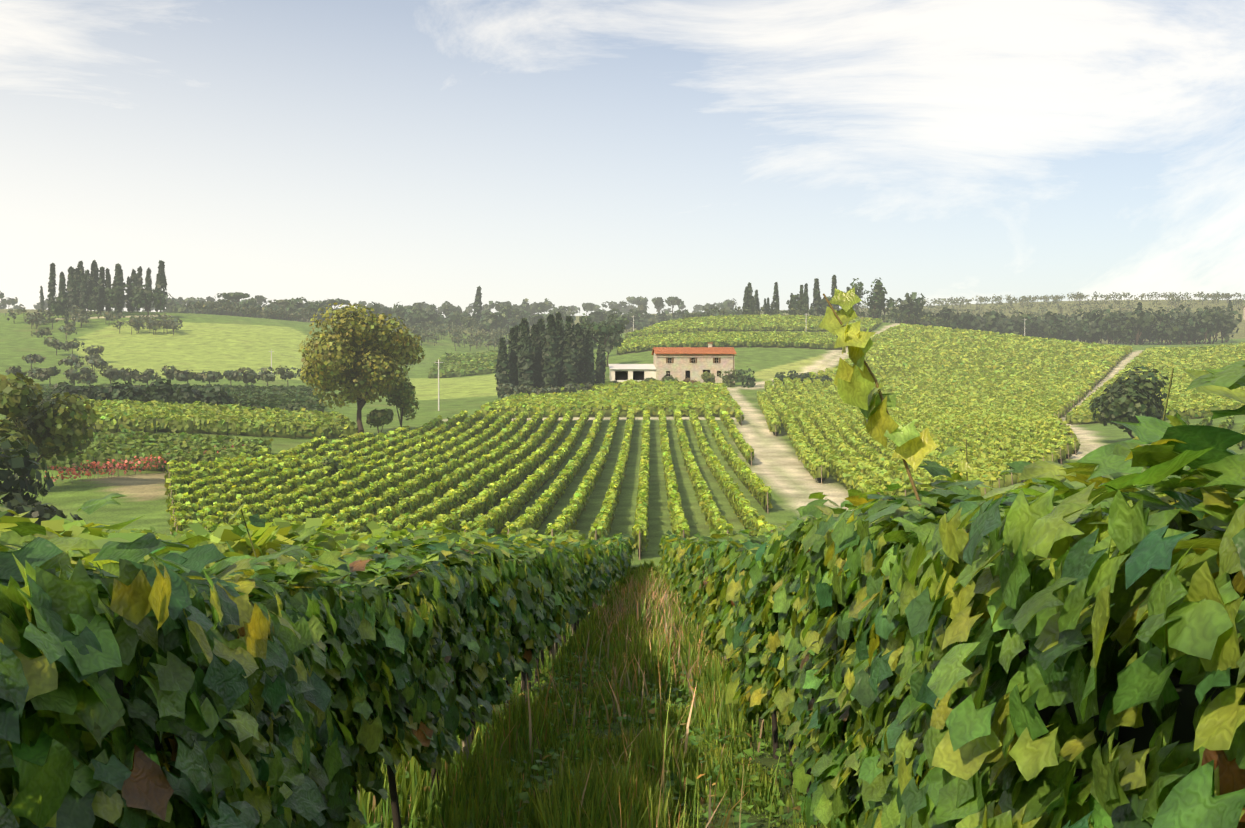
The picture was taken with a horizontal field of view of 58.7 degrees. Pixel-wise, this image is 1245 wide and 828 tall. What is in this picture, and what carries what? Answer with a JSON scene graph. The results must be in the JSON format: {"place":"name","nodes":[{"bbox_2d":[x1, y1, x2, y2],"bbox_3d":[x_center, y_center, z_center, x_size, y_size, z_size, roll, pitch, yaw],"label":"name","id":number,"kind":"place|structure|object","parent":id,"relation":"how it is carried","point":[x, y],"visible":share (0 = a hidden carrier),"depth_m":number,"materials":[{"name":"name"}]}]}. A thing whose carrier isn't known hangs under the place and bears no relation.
{"place":"outdoors","nodes":[
{"label":"outdoors","id":0,"kind":"place"},
{"bbox_2d":[356,560,852,827],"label":"path grass","id":1,"kind":"structure","parent":0,"point":[646,777],"depth_m":8.66,"materials":[{"name":"green plant"}]},
{"bbox_2d":[0,287,1244,827],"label":"vine","id":2,"kind":"object","parent":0,"point":[258,693],"depth_m":2.30,"materials":[{"name":"green plant"}]},
{"bbox_2d":[0,260,1244,524],"bbox_3d":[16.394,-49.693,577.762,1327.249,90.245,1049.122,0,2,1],"label":"tree","id":3,"kind":"object","parent":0,"point":[356,354],"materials":[{"name":"green plant"}]},
{"bbox_2d":[0,314,1244,500],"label":"vineyard","id":4,"kind":"object","parent":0,"point":[788,400],"materials":[{"name":"green plant"}]},
{"bbox_2d":[0,300,1244,827],"bbox_3d":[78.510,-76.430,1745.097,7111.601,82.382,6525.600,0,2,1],"label":"ground","id":5,"kind":"structure","parent":0,"point":[204,342],"depth_m":189.73,"materials":[{"name":"green plant"}]},
{"bbox_2d":[36,442,246,481],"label":"red flowers","id":6,"kind":"object","parent":5,"relation":"on","point":[126,465],"visible":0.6,"depth_m":107.44,"materials":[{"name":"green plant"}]},
{"bbox_2d":[164,379,776,559],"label":"vineyard","id":7,"kind":"object","parent":5,"relation":"on","point":[661,396],"depth_m":104.14,"materials":[{"name":"green plant"}]},
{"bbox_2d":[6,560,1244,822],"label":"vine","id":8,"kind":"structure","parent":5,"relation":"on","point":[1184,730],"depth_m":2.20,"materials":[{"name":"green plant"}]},
{"bbox_2d":[0,493,1205,575],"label":"vine leaves","id":9,"kind":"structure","parent":8,"relation":"attached to","point":[276,534],"depth_m":12.03,"materials":[{"name":"green plant"}]},
{"bbox_2d":[608,343,736,382],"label":"farmhouse","id":10,"kind":"object","parent":5,"relation":"on","point":[683,363],"visible":0.85,"depth_m":268.38,"materials":[{"name":"stone"}]},
{"bbox_2d":[268,314,1241,410],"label":"utility poles","id":11,"kind":"object","parent":5,"relation":"on","point":[271,351],"visible":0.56,"depth_m":260.39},
{"bbox_2d":[0,0,1244,316],"label":"sky","id":12,"kind":"structure","parent":0,"point":[566,153],"materials":[{"name":"blue"}]}
]}

